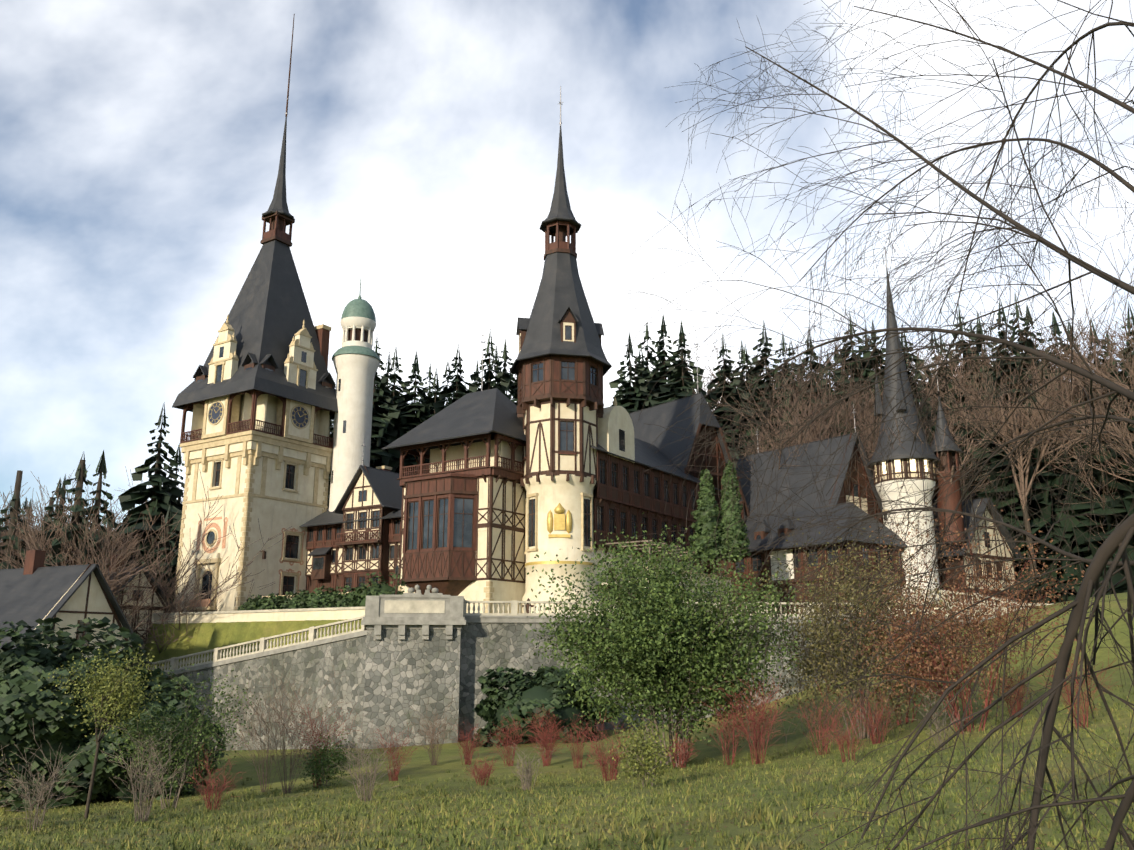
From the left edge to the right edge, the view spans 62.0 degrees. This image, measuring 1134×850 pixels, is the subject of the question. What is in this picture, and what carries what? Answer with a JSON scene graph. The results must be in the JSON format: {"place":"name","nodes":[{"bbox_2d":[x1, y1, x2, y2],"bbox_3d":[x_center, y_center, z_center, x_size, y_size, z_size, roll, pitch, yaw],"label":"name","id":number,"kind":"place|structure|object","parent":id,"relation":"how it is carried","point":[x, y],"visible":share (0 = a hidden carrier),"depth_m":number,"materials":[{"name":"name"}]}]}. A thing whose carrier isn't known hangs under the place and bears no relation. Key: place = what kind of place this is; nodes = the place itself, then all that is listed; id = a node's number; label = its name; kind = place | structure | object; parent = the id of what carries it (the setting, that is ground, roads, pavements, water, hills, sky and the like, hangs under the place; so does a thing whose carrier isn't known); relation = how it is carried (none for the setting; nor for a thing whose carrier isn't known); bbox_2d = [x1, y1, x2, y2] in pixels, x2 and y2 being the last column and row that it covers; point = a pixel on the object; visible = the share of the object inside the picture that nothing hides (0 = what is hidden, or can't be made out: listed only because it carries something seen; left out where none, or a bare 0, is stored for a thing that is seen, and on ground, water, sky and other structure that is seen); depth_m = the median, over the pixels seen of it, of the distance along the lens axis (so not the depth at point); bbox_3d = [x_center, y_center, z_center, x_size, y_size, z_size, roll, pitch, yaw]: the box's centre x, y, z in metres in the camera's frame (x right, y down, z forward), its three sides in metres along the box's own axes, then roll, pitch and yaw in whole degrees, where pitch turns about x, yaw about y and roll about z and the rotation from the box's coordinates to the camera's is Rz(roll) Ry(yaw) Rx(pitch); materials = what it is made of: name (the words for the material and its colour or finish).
{"place":"outdoors","nodes":[
{"label":"outdoors","id":0,"kind":"place"},
{"bbox_2d":[395,565,399,594],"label":"lamp post","id":1,"kind":"object","parent":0,"point":[397,568],"visible":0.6,"depth_m":73.00,"materials":[{"name":"black metal"}]},
{"bbox_2d":[0,592,1133,849],"bbox_3d":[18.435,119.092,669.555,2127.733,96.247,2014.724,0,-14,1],"label":"terrain","id":2,"kind":"structure","parent":0,"point":[196,638],"depth_m":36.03,"materials":[{"name":"green plant"}]},
{"bbox_2d":[0,744,14,806],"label":"bare shrub","id":3,"kind":"object","parent":2,"relation":"on","point":[10,797],"visible":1,"depth_m":24.18,"materials":[{"name":"plant"}]},
{"bbox_2d":[0,755,27,802],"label":"shrub","id":4,"kind":"object","parent":2,"relation":"on","point":[3,785],"visible":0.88,"depth_m":29.67,"materials":[{"name":"green plant"}]},
{"bbox_2d":[0,718,91,832],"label":"bare shrub","id":5,"kind":"object","parent":2,"relation":"on","point":[42,788],"visible":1,"depth_m":27.09,"materials":[{"name":"plant"}]},
{"bbox_2d":[23,550,166,659],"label":"valley houses","id":6,"kind":"structure","parent":2,"relation":"on","point":[89,599],"depth_m":65.30,"materials":[{"name":"white paint"}]},
{"bbox_2d":[0,564,177,664],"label":"valley house roofs","id":7,"kind":"structure","parent":6,"relation":"attached to","point":[42,593],"depth_m":64.61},
{"bbox_2d":[38,637,163,818],"bbox_3d":[-16.873,11.008,34.688,4.919,6.327,4.032,-12,-18,41],"label":"yellow tree","id":8,"kind":"object","parent":2,"relation":"on","point":[111,700],"visible":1,"depth_m":34.58,"materials":[{"name":"green plant"}]},
{"bbox_2d":[0,617,225,811],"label":"bush","id":9,"kind":"object","parent":2,"relation":"on","point":[27,662],"visible":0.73,"depth_m":41.58,"materials":[{"name":"green plant"}]},
{"bbox_2d":[102,719,185,821],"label":"bare shrub","id":10,"kind":"object","parent":2,"relation":"on","point":[141,805],"visible":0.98,"depth_m":29.16,"materials":[{"name":"plant"}]},
{"bbox_2d":[91,661,261,808],"bbox_3d":[-15.135,12.246,37.408,5.988,5.617,6.317,0,-14,1],"label":"green bush","id":11,"kind":"object","parent":2,"relation":"on","point":[187,742],"visible":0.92,"depth_m":36.52,"materials":[{"name":"green plant"}]},
{"bbox_2d":[188,742,241,809],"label":"red dogwood","id":12,"kind":"object","parent":2,"relation":"on","point":[212,792],"visible":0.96,"depth_m":33.26,"materials":[{"name":"red plant"}]},
{"bbox_2d":[172,14,334,612],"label":"tower","id":13,"kind":"structure","parent":2,"relation":"on","point":[254,456],"depth_m":90.34,"materials":[{"name":"beige paint"}]},
{"bbox_2d":[172,117,337,419],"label":"tower roof","id":14,"kind":"structure","parent":13,"relation":"attached to","point":[269,313],"depth_m":94.98,"materials":[{"name":"tile"}]},
{"bbox_2d":[205,674,315,791],"bbox_3d":[-13.768,13.753,42.413,4.909,5.395,5.688,0,-14,1],"label":"bare shrub","id":15,"kind":"object","parent":2,"relation":"on","point":[266,756],"visible":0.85,"depth_m":42.18,"materials":[{"name":"brown plant"}]},
{"bbox_2d":[221,629,374,793],"bbox_3d":[-11.796,12.476,41.096,6.184,6.923,7.040,0,-14,1],"label":"bare shrub","id":16,"kind":"object","parent":2,"relation":"on","point":[284,749],"visible":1,"depth_m":40.70,"materials":[{"name":"plant"}]},
{"bbox_2d":[273,702,362,786],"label":"bare shrub","id":17,"kind":"object","parent":2,"relation":"on","point":[319,739],"visible":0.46,"depth_m":42.75,"materials":[{"name":"brown plant"}]},
{"bbox_2d":[238,572,406,610],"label":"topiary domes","id":18,"kind":"structure","parent":2,"relation":"on","point":[303,598],"depth_m":77.58,"materials":[{"name":"green plant"}]},
{"bbox_2d":[289,730,365,789],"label":"green bush","id":19,"kind":"object","parent":2,"relation":"on","point":[323,765],"visible":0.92,"depth_m":41.93,"materials":[{"name":"green plant"}]},
{"bbox_2d":[262,443,400,597],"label":"wing","id":20,"kind":"structure","parent":2,"relation":"on","point":[356,554],"depth_m":87.20,"materials":[{"name":"white paint"}]},
{"bbox_2d":[299,465,403,555],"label":"wing roof","id":21,"kind":"structure","parent":20,"relation":"attached to","point":[386,487],"depth_m":88.43,"materials":[{"name":"grey tile"}]},
{"bbox_2d":[329,279,380,511],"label":"stair turret","id":22,"kind":"object","parent":2,"relation":"on","point":[356,360],"visible":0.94,"depth_m":96.28,"materials":[{"name":"white paint"}]},
{"bbox_2d":[330,713,407,801],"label":"bare shrub","id":23,"kind":"object","parent":2,"relation":"on","point":[371,772],"visible":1,"depth_m":32.72,"materials":[{"name":"brown plant"}]},
{"bbox_2d":[367,723,416,780],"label":"bare shrub","id":24,"kind":"object","parent":2,"relation":"on","point":[395,777],"visible":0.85,"depth_m":43.28,"materials":[{"name":"brown plant"}]},
{"bbox_2d":[398,694,464,764],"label":"bare shrub","id":25,"kind":"object","parent":2,"relation":"on","point":[433,734],"visible":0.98,"depth_m":49.36,"materials":[{"name":"plant"}]},
{"bbox_2d":[397,323,525,612],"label":"castle wing","id":26,"kind":"structure","parent":2,"relation":"on","point":[463,510],"depth_m":77.75,"materials":[{"name":"beige paint"}]},
{"bbox_2d":[382,388,525,454],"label":"roof","id":27,"kind":"structure","parent":26,"relation":"attached to","point":[492,412],"depth_m":81.97,"materials":[{"name":"grey tile"}]},
{"bbox_2d":[450,723,484,764],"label":"red dogwood","id":28,"kind":"object","parent":2,"relation":"on","point":[467,751],"visible":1,"depth_m":48.47,"materials":[{"name":"red plant"}]},
{"bbox_2d":[466,753,496,785],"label":"red dogwood","id":29,"kind":"object","parent":2,"relation":"on","point":[484,773],"visible":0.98,"depth_m":37.89,"materials":[{"name":"red plant"}]},
{"bbox_2d":[477,707,540,765],"bbox_3d":[-2.723,15.443,46.642,3.327,2.945,2.731,-12,-18,41],"label":"red dogwood","id":30,"kind":"object","parent":2,"relation":"on","point":[507,752],"visible":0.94,"depth_m":46.66,"materials":[{"name":"red plant"}]},
{"bbox_2d":[506,735,556,790],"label":"bare shrub","id":31,"kind":"object","parent":2,"relation":"on","point":[529,773],"visible":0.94,"depth_m":33.27,"materials":[{"name":"plant"}]},
{"bbox_2d":[469,665,619,747],"bbox_3d":[-1.360,17.853,58.900,9.648,5.506,7.931,0,-14,1],"label":"dark round bush","id":32,"kind":"object","parent":2,"relation":"on","point":[522,696],"visible":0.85,"depth_m":57.77,"materials":[{"name":"green plant"}]},
{"bbox_2d":[522,707,567,766],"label":"red dogwood","id":33,"kind":"object","parent":2,"relation":"on","point":[546,745],"visible":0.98,"depth_m":45.94,"materials":[{"name":"red plant"}]},
{"bbox_2d":[516,86,604,613],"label":"central tower","id":34,"kind":"structure","parent":2,"relation":"on","point":[560,408],"depth_m":78.37,"materials":[{"name":"beige paint"}]},
{"bbox_2d":[509,126,611,375],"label":"tower roof","id":35,"kind":"structure","parent":34,"relation":"attached to","point":[560,296],"depth_m":82.07,"materials":[{"name":"grey tile"}]},
{"bbox_2d":[1,686,1131,849],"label":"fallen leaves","id":36,"kind":"object","parent":2,"relation":"on","point":[616,816],"visible":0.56,"depth_m":20.07,"materials":[{"name":"brown plant"}]},
{"bbox_2d":[0,294,1133,612],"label":"conifer forest","id":37,"kind":"object","parent":2,"relation":"on","point":[394,414],"visible":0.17,"depth_m":110.21,"materials":[{"name":"green plant"}]},
{"bbox_2d":[0,225,1133,653],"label":"bare trees","id":38,"kind":"object","parent":2,"relation":"on","point":[32,541],"visible":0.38,"depth_m":97.45,"materials":[{"name":"brown plant"}]},
{"bbox_2d":[548,713,606,768],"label":"red dogwood","id":39,"kind":"object","parent":2,"relation":"on","point":[577,762],"visible":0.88,"depth_m":43.92,"materials":[{"name":"red plant"}]},
{"bbox_2d":[145,584,1050,750],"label":"terrace retaining wall","id":40,"kind":"structure","parent":2,"relation":"on","point":[396,657],"depth_m":64.38,"materials":[{"name":"grey stone"}]},
{"bbox_2d":[522,560,890,612],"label":"terrace statues","id":41,"kind":"object","parent":40,"relation":"attached to","point":[527,606],"visible":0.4,"depth_m":65.44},
{"bbox_2d":[574,709,635,780],"bbox_3d":[1.621,12.426,36.598,2.659,2.705,2.812,8,-15,-29],"label":"red dogwood","id":42,"kind":"object","parent":2,"relation":"on","point":[613,766],"visible":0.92,"depth_m":36.09,"materials":[{"name":"red plant"}]},
{"bbox_2d":[599,713,681,787],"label":"yellow bush","id":43,"kind":"object","parent":2,"relation":"on","point":[638,743],"visible":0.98,"depth_m":30.28,"materials":[{"name":"green plant"}]},
{"bbox_2d":[593,398,731,613],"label":"castle wing","id":44,"kind":"structure","parent":2,"relation":"on","point":[625,493],"depth_m":84.41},
{"bbox_2d":[492,433,719,490],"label":"gallery roof","id":45,"kind":"structure","parent":44,"relation":"attached to","point":[645,455],"depth_m":93.65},
{"bbox_2d":[520,512,819,767],"bbox_3d":[4.749,9.578,42.902,13.383,11.301,13.865,0,-14,1],"label":"green bush","id":46,"kind":"object","parent":2,"relation":"on","point":[659,641],"visible":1,"depth_m":40.28,"materials":[{"name":"green plant"}]},
{"bbox_2d":[665,730,698,767],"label":"red dogwood","id":47,"kind":"object","parent":2,"relation":"on","point":[684,745],"visible":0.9,"depth_m":39.67,"materials":[{"name":"red plant"}]},
{"bbox_2d":[688,460,750,562],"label":"conifer trees","id":48,"kind":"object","parent":2,"relation":"on","point":[703,525],"depth_m":81.94,"materials":[{"name":"green plant"}]},
{"bbox_2d":[695,695,754,764],"bbox_3d":[6.606,12.505,38.776,2.858,2.974,2.589,0,-14,1],"label":"red dogwood","id":49,"kind":"object","parent":2,"relation":"on","point":[728,744],"visible":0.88,"depth_m":38.63,"materials":[{"name":"red plant"}]},
{"bbox_2d":[691,667,797,763],"bbox_3d":[7.073,11.711,38.101,3.709,3.855,4.602,11,-17,-37],"label":"red dogwood","id":50,"kind":"object","parent":2,"relation":"on","point":[757,748],"visible":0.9,"depth_m":37.52,"materials":[{"name":"red plant"}]},
{"bbox_2d":[791,682,852,754],"bbox_3d":[10.242,11.753,37.915,2.627,3.086,3.123,0,-14,1],"label":"red dogwood","id":51,"kind":"object","parent":2,"relation":"on","point":[822,735],"visible":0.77,"depth_m":37.92,"materials":[{"name":"red plant"}]},
{"bbox_2d":[815,690,865,761],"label":"red dogwood","id":52,"kind":"object","parent":2,"relation":"on","point":[847,740],"visible":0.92,"depth_m":33.00,"materials":[{"name":"red plant"}]},
{"bbox_2d":[684,251,1015,614],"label":"wing","id":53,"kind":"structure","parent":2,"relation":"on","point":[759,558],"depth_m":92.71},
{"bbox_2d":[629,268,1026,562],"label":"wing roof","id":54,"kind":"structure","parent":53,"relation":"attached to","point":[665,415],"depth_m":97.12,"materials":[{"name":"grey tile"}]},
{"bbox_2d":[606,0,1133,849],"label":"bare tree","id":55,"kind":"object","parent":2,"relation":"on","point":[1120,536],"visible":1,"depth_m":7.74,"materials":[{"name":"brown plant"}]},
{"bbox_2d":[831,678,913,743],"bbox_3d":[12.740,12.008,39.683,3.181,2.804,2.445,0,-14,1],"label":"red dogwood","id":56,"kind":"object","parent":2,"relation":"on","point":[872,737],"visible":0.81,"depth_m":39.27,"materials":[{"name":"red plant"}]},
{"bbox_2d":[745,518,1021,738],"bbox_3d":[14.311,9.198,42.377,12.432,10.067,10.928,0,-14,1],"label":"olive bush","id":57,"kind":"object","parent":2,"relation":"on","point":[837,651],"visible":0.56,"depth_m":41.81,"materials":[{"name":"green plant"}]},
{"bbox_2d":[849,615,977,724],"bbox_3d":[16.360,11.010,44.991,6.444,6.381,6.602,-5,-14,21],"label":"russet bush","id":58,"kind":"object","parent":2,"relation":"on","point":[913,716],"visible":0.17,"depth_m":44.38,"materials":[{"name":"red plant"}]},
{"bbox_2d":[912,687,968,748],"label":"bare shrub","id":59,"kind":"object","parent":2,"relation":"on","point":[938,736],"visible":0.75,"depth_m":33.06,"materials":[{"name":"plant"}]},
{"bbox_2d":[822,489,1088,733],"bbox_3d":[15.528,7.820,39.160,11.519,9.592,10.976,0,-14,1],"label":"russet bush","id":60,"kind":"object","parent":2,"relation":"on","point":[932,663],"visible":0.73,"depth_m":37.73,"materials":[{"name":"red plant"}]},
{"bbox_2d":[888,586,1035,614],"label":"terrace wall","id":61,"kind":"structure","parent":2,"relation":"on","point":[993,598],"depth_m":77.71,"materials":[{"name":"beige paint"}]},
{"bbox_2d":[980,655,1050,717],"bbox_3d":[19.022,10.938,40.222,2.556,3.161,2.699,3,-14,-11],"label":"red dogwood","id":62,"kind":"object","parent":2,"relation":"on","point":[1012,701],"visible":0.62,"depth_m":40.13,"materials":[{"name":"red plant"}]},
{"bbox_2d":[1036,629,1126,728],"bbox_3d":[18.025,8.961,33.241,3.148,3.512,2.902,-7,-15,27],"label":"red dogwood","id":63,"kind":"object","parent":2,"relation":"on","point":[1080,703],"visible":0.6,"depth_m":33.08,"materials":[{"name":"red plant"}]},
{"bbox_2d":[0,0,1133,529],"label":"sky","id":64,"kind":"structure","parent":0,"point":[141,140],"materials":[{"name":"white"}]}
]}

